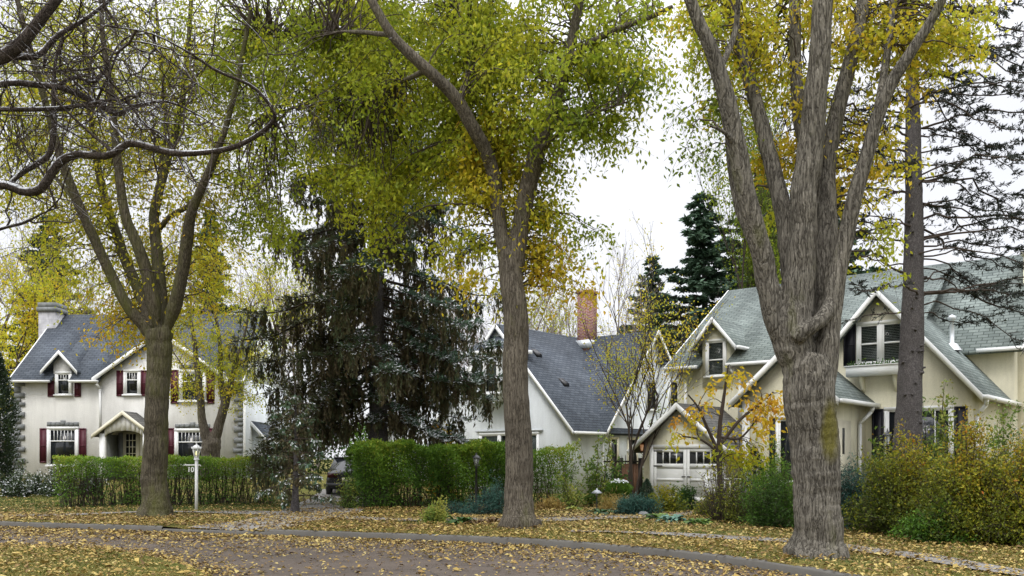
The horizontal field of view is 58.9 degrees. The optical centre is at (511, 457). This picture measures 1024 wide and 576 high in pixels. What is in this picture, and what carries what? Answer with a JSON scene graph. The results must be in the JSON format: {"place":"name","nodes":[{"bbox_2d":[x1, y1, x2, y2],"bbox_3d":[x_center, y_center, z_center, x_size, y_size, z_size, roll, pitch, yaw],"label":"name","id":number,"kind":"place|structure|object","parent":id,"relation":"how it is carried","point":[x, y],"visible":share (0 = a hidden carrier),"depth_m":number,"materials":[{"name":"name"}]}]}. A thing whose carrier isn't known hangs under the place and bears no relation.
{"place":"outdoors","nodes":[
{"label":"outdoors","id":0,"kind":"place"},
{"bbox_2d":[205,522,303,530],"bbox_3d":[-5.968,1.525,20.150,2.479,0.070,1.168,0,0,20],"label":"driveway apron","id":1,"kind":"object","parent":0,"point":[265,523],"visible":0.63,"depth_m":20.15,"materials":[{"name":"concrete"}]},
{"bbox_2d":[190,489,363,530],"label":"driveway","id":2,"kind":"structure","parent":0,"point":[330,509],"depth_m":24.91,"materials":[{"name":"concrete"}]},
{"bbox_2d":[326,457,365,493],"bbox_3d":[-6.226,0.715,35.549,1.800,1.480,4.280,0,0,-6],"label":"parked car","id":3,"kind":"object","parent":2,"relation":"on","point":[339,463],"visible":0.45,"depth_m":33.55,"materials":[{"name":"black paint"}]},
{"bbox_2d":[0,510,695,520],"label":"sidewalk","id":4,"kind":"structure","parent":0,"point":[566,518],"depth_m":23.27,"materials":[{"name":"concrete"}]},
{"bbox_2d":[0,527,791,575],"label":"road","id":5,"kind":"structure","parent":0,"point":[290,560],"depth_m":14.54,"materials":[{"name":"asphalt"}]},
{"bbox_2d":[0,547,210,575],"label":"grass median","id":6,"kind":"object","parent":5,"relation":"on","point":[158,567],"depth_m":13.34,"materials":[{"name":"plant"}]},
{"bbox_2d":[0,0,397,330],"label":"bare tree","id":7,"kind":"object","parent":6,"relation":"on","point":[11,50],"visible":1,"depth_m":11.44,"materials":[{"name":"brown plant"}]},
{"bbox_2d":[0,521,864,575],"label":"kerb","id":8,"kind":"structure","parent":5,"relation":"on","point":[762,564],"depth_m":17.09,"materials":[{"name":"concrete"}]},
{"bbox_2d":[0,461,1023,575],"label":"lawn","id":9,"kind":"structure","parent":0,"point":[324,478],"depth_m":18.57,"materials":[{"name":"plant"}]},
{"bbox_2d":[0,350,21,485],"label":"cedar tree","id":10,"kind":"object","parent":9,"relation":"on","point":[8,454],"visible":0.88,"depth_m":36.95,"materials":[{"name":"green plant"}]},
{"bbox_2d":[0,458,40,497],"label":"snowy shrub","id":11,"kind":"object","parent":9,"relation":"on","point":[16,489],"visible":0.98,"depth_m":33.31,"materials":[{"name":"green plant"}]},
{"bbox_2d":[24,468,50,494],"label":"snowy shrub","id":12,"kind":"object","parent":9,"relation":"on","point":[38,477],"visible":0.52,"depth_m":34.52,"materials":[{"name":"white plant"}]},
{"bbox_2d":[0,253,80,469],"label":"yellow tree","id":13,"kind":"object","parent":9,"relation":"on","point":[31,325],"visible":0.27,"depth_m":46.26,"materials":[{"name":"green plant"}]},
{"bbox_2d":[0,214,92,449],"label":"fir tree","id":14,"kind":"object","parent":9,"relation":"on","point":[32,262],"visible":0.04,"depth_m":61.22,"materials":[{"name":"plant"}]},
{"bbox_2d":[36,459,74,496],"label":"snowy shrub","id":15,"kind":"object","parent":9,"relation":"on","point":[48,489],"visible":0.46,"depth_m":33.69,"materials":[{"name":"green plant"}]},
{"bbox_2d":[0,169,135,464],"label":"background tree","id":16,"kind":"object","parent":9,"relation":"on","point":[12,267],"visible":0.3,"depth_m":56.08,"materials":[{"name":"yellow plant"}]},
{"bbox_2d":[0,173,137,390],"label":"background tree","id":17,"kind":"object","parent":9,"relation":"on","point":[66,295],"visible":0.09,"depth_m":58.45,"materials":[{"name":"yellow plant"}]},
{"bbox_2d":[74,469,113,494],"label":"snowy shrub","id":18,"kind":"object","parent":9,"relation":"on","point":[93,484],"visible":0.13,"depth_m":34.20,"materials":[{"name":"green plant"}]},
{"bbox_2d":[0,0,290,518],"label":"elm tree","id":19,"kind":"object","parent":9,"relation":"on","point":[154,316],"visible":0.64,"depth_m":23.32,"materials":[{"name":"green plant"}]},
{"bbox_2d":[8,302,288,479],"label":"stucco house","id":20,"kind":"structure","parent":9,"relation":"on","point":[86,402],"depth_m":40.97,"materials":[{"name":"white"}]},
{"bbox_2d":[45,427,78,466],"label":"window","id":21,"kind":"structure","parent":20,"relation":"in","point":[64,441],"depth_m":40.97,"materials":[{"name":"white paint"}]},
{"bbox_2d":[53,371,72,395],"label":"window","id":22,"kind":"structure","parent":20,"relation":"in","point":[62,387],"depth_m":40.91,"materials":[{"name":"white paint"}]},
{"bbox_2d":[123,431,139,478],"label":"front door","id":23,"kind":"structure","parent":20,"relation":"in","point":[131,439],"depth_m":40.81,"materials":[{"name":"beige paint"}]},
{"bbox_2d":[122,369,141,395],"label":"window","id":24,"kind":"structure","parent":20,"relation":"in","point":[131,377],"depth_m":40.82,"materials":[{"name":"white paint"}]},
{"bbox_2d":[174,428,201,466],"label":"window","id":25,"kind":"structure","parent":20,"relation":"in","point":[184,438],"depth_m":40.85,"materials":[{"name":"white paint"}]},
{"bbox_2d":[177,370,206,401],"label":"window","id":26,"kind":"structure","parent":20,"relation":"in","point":[191,396],"depth_m":40.82,"materials":[{"name":"white paint"}]},
{"bbox_2d":[49,454,278,506],"bbox_3d":[-11.079,0.738,29.090,7.032,1.768,1.392,0,0,-17],"label":"clipped hedge","id":27,"kind":"object","parent":9,"relation":"on","point":[131,494],"visible":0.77,"depth_m":28.83,"materials":[{"name":"green plant"}]},
{"bbox_2d":[185,442,201,509],"bbox_3d":[-9.236,0.584,26.273,0.507,2.092,0.286,0,0,0],"label":"lamp post","id":28,"kind":"object","parent":9,"relation":"on","point":[196,458],"visible":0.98,"depth_m":26.24,"materials":[{"name":"metal"}]},
{"bbox_2d":[80,178,317,341],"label":"background tree","id":29,"kind":"object","parent":9,"relation":"on","point":[170,249],"visible":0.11,"depth_m":62.28,"materials":[{"name":"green plant"}]},
{"bbox_2d":[185,210,240,314],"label":"fir tree","id":30,"kind":"object","parent":9,"relation":"on","point":[226,308],"visible":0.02,"depth_m":65.59,"materials":[{"name":"plant"}]},
{"bbox_2d":[166,232,289,481],"bbox_3d":[-11.940,-4.084,36.341,5.853,10.318,5.039,0,0,0],"label":"tree","id":31,"kind":"object","parent":9,"relation":"on","point":[211,443],"visible":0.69,"depth_m":36.37,"materials":[{"name":"yellow plant"}]},
{"bbox_2d":[213,235,326,375],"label":"background tree","id":32,"kind":"object","parent":9,"relation":"on","point":[270,291],"visible":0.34,"depth_m":56.67,"materials":[{"name":"yellow plant"}]},
{"bbox_2d":[254,382,336,511],"bbox_3d":[-5.879,-0.218,25.022,1.955,3.705,1.958,0,0,-45],"label":"spruce tree","id":33,"kind":"object","parent":9,"relation":"on","point":[301,479],"visible":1,"depth_m":24.95,"materials":[{"name":"green plant"}]},
{"bbox_2d":[183,225,417,470],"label":"background tree","id":34,"kind":"object","parent":9,"relation":"on","point":[237,282],"visible":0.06,"depth_m":63.35,"materials":[{"name":"yellow plant"}]},
{"bbox_2d":[291,418,368,473],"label":"background hedge","id":35,"kind":"object","parent":9,"relation":"on","point":[324,460],"visible":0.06,"depth_m":51.41,"materials":[{"name":"green plant"}]},
{"bbox_2d":[331,469,361,507],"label":"young shrub","id":36,"kind":"object","parent":9,"relation":"on","point":[346,500],"visible":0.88,"depth_m":26.54,"materials":[{"name":"green plant"}]},
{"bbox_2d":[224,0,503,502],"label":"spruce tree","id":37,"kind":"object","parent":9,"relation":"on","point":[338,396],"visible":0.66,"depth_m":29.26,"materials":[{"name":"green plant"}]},
{"bbox_2d":[293,225,496,375],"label":"background tree","id":38,"kind":"object","parent":9,"relation":"on","point":[442,279],"visible":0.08,"depth_m":61.95,"materials":[{"name":"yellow plant"}]},
{"bbox_2d":[343,437,505,507],"bbox_3d":[-2.525,0.476,28.236,5.475,2.265,2.080,0,0,-22],"label":"clipped hedge","id":39,"kind":"object","parent":9,"relation":"on","point":[392,453],"visible":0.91,"depth_m":27.64,"materials":[{"name":"green plant"}]},
{"bbox_2d":[416,494,452,522],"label":"golden shrub","id":40,"kind":"object","parent":9,"relation":"on","point":[436,514],"visible":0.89,"depth_m":21.24,"materials":[{"name":"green plant"}]},
{"bbox_2d":[177,0,693,529],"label":"elm tree","id":41,"kind":"object","parent":9,"relation":"on","point":[485,166],"visible":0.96,"depth_m":19.97,"materials":[{"name":"green plant"}]},
{"bbox_2d":[422,421,460,501],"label":"autumn shrub","id":42,"kind":"object","parent":9,"relation":"on","point":[445,464],"visible":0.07,"depth_m":30.40,"materials":[{"name":"green plant"}]},
{"bbox_2d":[395,254,503,377],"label":"background tree","id":43,"kind":"object","parent":9,"relation":"on","point":[474,319],"visible":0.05,"depth_m":59.65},
{"bbox_2d":[443,515,477,523],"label":"hosta plant","id":44,"kind":"object","parent":9,"relation":"on","point":[460,519],"visible":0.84,"depth_m":20.85,"materials":[{"name":"green plant"}]},
{"bbox_2d":[424,491,497,515],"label":"juniper shrub","id":45,"kind":"object","parent":9,"relation":"on","point":[474,508],"visible":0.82,"depth_m":24.05,"materials":[{"name":"plant"}]},
{"bbox_2d":[462,519,488,524],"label":"withered plant","id":46,"kind":"object","parent":9,"relation":"on","point":[478,521],"visible":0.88,"depth_m":20.58,"materials":[{"name":"brown plant"}]},
{"bbox_2d":[472,453,479,502],"bbox_3d":[-1.009,0.710,25.600,0.240,1.741,0.240,0,0,0],"label":"lamp post","id":47,"kind":"object","parent":9,"relation":"on","point":[477,457],"visible":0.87,"depth_m":25.57,"materials":[{"name":"black metal"}]},
{"bbox_2d":[478,469,503,514],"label":"juniper shrub","id":48,"kind":"object","parent":9,"relation":"on","point":[495,493],"visible":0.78,"depth_m":24.34,"materials":[{"name":"plant"}]},
{"bbox_2d":[481,516,500,523],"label":"withered plant","id":49,"kind":"object","parent":9,"relation":"on","point":[493,519],"visible":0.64,"depth_m":20.90,"materials":[{"name":"brown plant"}]},
{"bbox_2d":[388,289,677,493],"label":"white house","id":50,"kind":"structure","parent":9,"relation":"on","point":[566,405],"depth_m":40.72,"materials":[{"name":"paint"}]},
{"bbox_2d":[479,432,539,471],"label":"window","id":51,"kind":"structure","parent":50,"relation":"in","point":[494,437],"depth_m":40.38,"materials":[{"name":"white paint"}]},
{"bbox_2d":[609,436,618,467],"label":"window","id":52,"kind":"structure","parent":50,"relation":"in","point":[615,447],"depth_m":40.32,"materials":[{"name":"beige paint"}]},
{"bbox_2d":[627,437,637,463],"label":"window","id":53,"kind":"structure","parent":50,"relation":"in","point":[633,438],"depth_m":41.39,"materials":[{"name":"beige paint"}]},
{"bbox_2d":[645,381,658,411],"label":"window","id":54,"kind":"structure","parent":50,"relation":"in","point":[646,393],"depth_m":42.61,"materials":[{"name":"white paint"}]},
{"bbox_2d":[668,379,677,408],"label":"window","id":55,"kind":"structure","parent":50,"relation":"in","point":[673,388],"depth_m":43.38,"materials":[{"name":"white paint"}]},
{"bbox_2d":[481,217,586,336],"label":"background tree","id":56,"kind":"object","parent":9,"relation":"on","point":[534,326],"visible":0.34,"depth_m":59.13,"materials":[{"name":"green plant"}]},
{"bbox_2d":[452,513,623,517],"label":"garden soil","id":57,"kind":"structure","parent":9,"relation":"on","point":[546,515],"depth_m":23.34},
{"bbox_2d":[587,508,617,514],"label":"hosta plant","id":58,"kind":"object","parent":57,"relation":"on","point":[598,511],"visible":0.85,"depth_m":23.93,"materials":[{"name":"green plant"}]},
{"bbox_2d":[610,491,666,514],"bbox_3d":[3.293,1.244,24.085,1.406,0.801,1.107,0,0,-35],"label":"lavender mound","id":59,"kind":"object","parent":57,"relation":"on","point":[632,504],"visible":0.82,"depth_m":23.92,"materials":[{"name":"plant"}]},
{"bbox_2d":[645,483,694,512],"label":"garden shrub","id":60,"kind":"object","parent":57,"relation":"on","point":[672,504],"visible":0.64,"depth_m":24.89,"materials":[{"name":"green plant"}]},
{"bbox_2d":[495,440,581,503],"bbox_3d":[0.813,0.495,30.110,3.134,2.213,1.001,0,0,-28],"label":"loose hedge","id":61,"kind":"object","parent":9,"relation":"on","point":[546,453],"visible":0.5,"depth_m":30.26,"materials":[{"name":"green plant"}]},
{"bbox_2d":[534,495,566,510],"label":"dry grass clump","id":62,"kind":"object","parent":9,"relation":"on","point":[544,504],"visible":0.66,"depth_m":26.15,"materials":[{"name":"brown plant"}]},
{"bbox_2d":[483,253,621,336],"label":"background tree","id":63,"kind":"object","parent":9,"relation":"on","point":[567,323],"visible":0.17,"depth_m":65.61,"materials":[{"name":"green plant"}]},
{"bbox_2d":[556,467,586,507],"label":"flowering shrub","id":64,"kind":"object","parent":9,"relation":"on","point":[569,499],"visible":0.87,"depth_m":27.38,"materials":[{"name":"green plant"}]},
{"bbox_2d":[569,422,618,506],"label":"ornamental shrub","id":65,"kind":"object","parent":9,"relation":"on","point":[595,480],"visible":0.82,"depth_m":28.13,"materials":[{"name":"green plant"}]},
{"bbox_2d":[593,488,628,509],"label":"dry grass clump","id":66,"kind":"object","parent":9,"relation":"on","point":[606,504],"visible":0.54,"depth_m":26.24,"materials":[{"name":"brown plant"}]},
{"bbox_2d":[566,236,667,346],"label":"background tree","id":67,"kind":"object","parent":9,"relation":"on","point":[622,286],"visible":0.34,"depth_m":60.55,"materials":[{"name":"grey plant"}]},
{"bbox_2d":[602,451,631,501],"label":"leafy shrub","id":68,"kind":"object","parent":9,"relation":"on","point":[615,473],"visible":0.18,"depth_m":28.95,"materials":[{"name":"green plant"}]},
{"bbox_2d":[604,478,633,497],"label":"topiary shrub","id":69,"kind":"object","parent":9,"relation":"on","point":[627,487],"visible":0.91,"depth_m":27.81,"materials":[{"name":"green plant"}]},
{"bbox_2d":[603,454,642,498],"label":"board gate","id":70,"kind":"structure","parent":9,"relation":"on","point":[636,467],"depth_m":31.88,"materials":[{"name":"brown wood"}]},
{"bbox_2d":[639,478,655,499],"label":"cone shrub","id":71,"kind":"object","parent":9,"relation":"on","point":[646,484],"visible":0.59,"depth_m":29.52,"materials":[{"name":"green plant"}]},
{"bbox_2d":[619,255,676,344],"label":"fir tree","id":72,"kind":"object","parent":9,"relation":"on","point":[648,277],"visible":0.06,"depth_m":74.71,"materials":[{"name":"plant"}]},
{"bbox_2d":[620,303,679,357],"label":"background tree","id":73,"kind":"object","parent":9,"relation":"on","point":[653,324],"visible":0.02,"depth_m":58.69,"materials":[{"name":"plant"}]},
{"bbox_2d":[567,212,734,496],"bbox_3d":[4.575,-3.394,31.204,5.066,10.007,6.392,0,0,26],"label":"slim tree","id":74,"kind":"object","parent":9,"relation":"on","point":[644,372],"visible":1,"depth_m":30.77,"materials":[{"name":"yellow plant"}]},
{"bbox_2d":[638,393,665,478],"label":"green shrub","id":75,"kind":"object","parent":9,"relation":"on","point":[652,423],"visible":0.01,"depth_m":35.48,"materials":[{"name":"green plant"}]},
{"bbox_2d":[643,513,672,520],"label":"hosta plant","id":76,"kind":"object","parent":9,"relation":"on","point":[657,515],"visible":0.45,"depth_m":22.10,"materials":[{"name":"green plant"}]},
{"bbox_2d":[655,514,686,522],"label":"hosta plant","id":77,"kind":"object","parent":9,"relation":"on","point":[675,517],"visible":0.9,"depth_m":21.24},
{"bbox_2d":[669,481,699,509],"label":"garden shrub","id":78,"kind":"object","parent":9,"relation":"on","point":[688,494],"visible":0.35,"depth_m":25.69,"materials":[{"name":"green plant"}]},
{"bbox_2d":[643,189,746,356],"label":"fir tree","id":79,"kind":"object","parent":9,"relation":"on","point":[701,235],"visible":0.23,"depth_m":57.37,"materials":[{"name":"plant"}]},
{"bbox_2d":[679,518,714,525],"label":"hosta plant","id":80,"kind":"object","parent":9,"relation":"on","point":[702,521],"visible":0.85,"depth_m":20.52,"materials":[{"name":"green plant"}]},
{"bbox_2d":[688,484,727,515],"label":"garden shrub","id":81,"kind":"object","parent":9,"relation":"on","point":[699,507],"visible":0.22,"depth_m":23.57,"materials":[{"name":"green plant"}]},
{"bbox_2d":[687,440,749,521],"bbox_3d":[4.913,0.591,21.571,1.529,2.028,1.324,0,0,-39],"label":"twiggy shrub","id":82,"kind":"object","parent":9,"relation":"on","point":[715,514],"visible":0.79,"depth_m":21.54,"materials":[{"name":"green plant"}]},
{"bbox_2d":[665,364,787,498],"bbox_3d":[5.796,-0.402,23.856,3.654,4.113,2.345,0,0,0],"label":"maple tree","id":83,"kind":"object","parent":9,"relation":"on","point":[741,453],"visible":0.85,"depth_m":23.96,"materials":[{"name":"yellow plant"}]},
{"bbox_2d":[683,180,777,334],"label":"fir tree","id":84,"kind":"object","parent":9,"relation":"on","point":[708,287],"visible":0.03,"depth_m":52.53,"materials":[{"name":"plant"}]},
{"bbox_2d":[672,58,791,289],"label":"poplar tree","id":85,"kind":"object","parent":9,"relation":"on","point":[763,197],"visible":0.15,"depth_m":43.35,"materials":[{"name":"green plant"}]},
{"bbox_2d":[715,457,767,523],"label":"twiggy shrub","id":86,"kind":"object","parent":9,"relation":"on","point":[736,513],"visible":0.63,"depth_m":21.18,"materials":[{"name":"green plant"}]},
{"bbox_2d":[737,446,767,495],"bbox_3d":[6.781,0.622,25.489,1.004,1.916,0.970,0,0,0],"label":"conifer","id":87,"kind":"object","parent":9,"relation":"on","point":[753,454],"visible":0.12,"depth_m":25.41,"materials":[{"name":"plant"}]},
{"bbox_2d":[734,452,793,528],"bbox_3d":[5.620,0.692,19.713,1.675,1.820,1.479,0,0,29],"label":"yew shrub","id":88,"kind":"object","parent":9,"relation":"on","point":[762,513],"visible":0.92,"depth_m":19.55,"materials":[{"name":"green plant"}]},
{"bbox_2d":[735,435,792,504],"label":"arborvitae shrub","id":89,"kind":"object","parent":9,"relation":"on","point":[764,474],"visible":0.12,"depth_m":23.30,"materials":[{"name":"green plant"}]},
{"bbox_2d":[626,252,1023,501],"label":"cream house","id":90,"kind":"structure","parent":9,"relation":"on","point":[981,365],"depth_m":29.09,"materials":[{"name":"white paint"}]},
{"bbox_2d":[775,416,792,481],"bbox_3d":[8.085,-0.215,25.993,1.200,1.970,0.118,0,0,39],"label":"window","id":91,"kind":"structure","parent":90,"relation":"in","point":[779,426],"depth_m":26.24,"materials":[{"name":"white paint"}]},
{"bbox_2d":[838,420,850,488],"bbox_3d":[9.552,0.215,26.075,0.107,2.570,1.195,0,0,39],"label":"side door","id":92,"kind":"structure","parent":90,"relation":"in","point":[844,426],"depth_m":26.20,"materials":[{"name":"beige paint"}]},
{"bbox_2d":[854,319,900,365],"bbox_3d":[11.129,-3.476,27.389,1.534,1.331,0.118,0,0,39],"label":"window","id":93,"kind":"structure","parent":90,"relation":"in","point":[875,341],"depth_m":27.45,"materials":[{"name":"white paint"}]},
{"bbox_2d":[884,405,953,464],"bbox_3d":[11.961,-0.322,26.715,2.038,2.384,0.118,0,0,39],"label":"window","id":94,"kind":"structure","parent":90,"relation":"in","point":[889,412],"depth_m":26.55,"materials":[{"name":"white paint"}]},
{"bbox_2d":[651,0,1012,559],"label":"elm tree","id":95,"kind":"object","parent":9,"relation":"on","point":[801,308],"visible":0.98,"depth_m":13.81,"materials":[{"name":"grey plant"}]},
{"bbox_2d":[840,452,878,529],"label":"juniper shrub","id":96,"kind":"object","parent":9,"relation":"on","point":[848,486],"visible":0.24,"depth_m":19.43,"materials":[{"name":"green plant"}]},
{"bbox_2d":[836,184,885,274],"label":"fir tree","id":97,"kind":"object","parent":9,"relation":"on","point":[857,270],"visible":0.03,"depth_m":62.67,"materials":[{"name":"plant"}]},
{"bbox_2d":[850,426,892,481],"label":"climbing shrub","id":98,"kind":"object","parent":9,"relation":"on","point":[876,451],"visible":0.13,"depth_m":25.05,"materials":[{"name":"green plant"}]},
{"bbox_2d":[882,428,892,469],"bbox_3d":[8.903,0.437,21.500,0.240,2.286,0.240,0,0,0],"label":"garden lantern","id":99,"kind":"object","parent":9,"relation":"on","point":[887,432],"visible":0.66,"depth_m":21.47,"materials":[{"name":"black metal"}]},
{"bbox_2d":[763,0,1023,473],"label":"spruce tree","id":100,"kind":"object","parent":9,"relation":"on","point":[909,403],"visible":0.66,"depth_m":21.86,"materials":[{"name":"brown plant"}]},
{"bbox_2d":[841,418,953,535],"bbox_3d":[7.875,0.410,18.301,2.457,2.410,2.261,0,0,-26],"label":"rusty bush","id":101,"kind":"object","parent":9,"relation":"on","point":[891,487],"visible":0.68,"depth_m":17.97,"materials":[{"name":"green plant"}]},
{"bbox_2d":[886,491,990,544],"bbox_3d":[7.772,1.061,16.372,1.910,1.088,1.007,0,0,12],"label":"bush","id":102,"kind":"object","parent":9,"relation":"on","point":[914,529],"visible":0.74,"depth_m":16.26,"materials":[{"name":"green plant"}]},
{"bbox_2d":[922,379,990,479],"bbox_3d":[11.260,-0.228,24.340,2.617,3.792,1.685,0,0,-20],"label":"climbing shrub","id":103,"kind":"object","parent":9,"relation":"on","point":[940,435],"visible":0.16,"depth_m":24.36,"materials":[{"name":"green plant"}]},
{"bbox_2d":[892,404,1023,544],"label":"rusty bush","id":104,"kind":"object","parent":9,"relation":"on","point":[963,483],"visible":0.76,"depth_m":16.28,"materials":[{"name":"green plant"}]},
{"bbox_2d":[964,425,1023,549],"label":"rusty bush","id":105,"kind":"object","parent":9,"relation":"on","point":[1011,529],"visible":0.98,"depth_m":15.65,"materials":[{"name":"green plant"}]},
{"bbox_2d":[979,399,1023,482],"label":"rose bush","id":106,"kind":"object","parent":9,"relation":"on","point":[998,440],"visible":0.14,"depth_m":20.79,"materials":[{"name":"green plant"}]},
{"bbox_2d":[0,0,1023,458],"label":"sky","id":107,"kind":"structure","parent":0,"point":[645,193],"materials":[{"name":"white"}]},
{"bbox_2d":[571,530,1023,575],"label":"footpath","id":108,"kind":"structure","parent":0,"point":[947,561],"depth_m":14.02,"materials":[{"name":"concrete"}]},
{"label":"ground","id":109,"kind":"structure","parent":0,"visible":0},
{"bbox_2d":[0,495,1023,575],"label":"fallen leaves","id":110,"kind":"object","parent":109,"relation":"on","point":[180,560],"visible":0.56,"depth_m":17.00,"materials":[{"name":"plant"}]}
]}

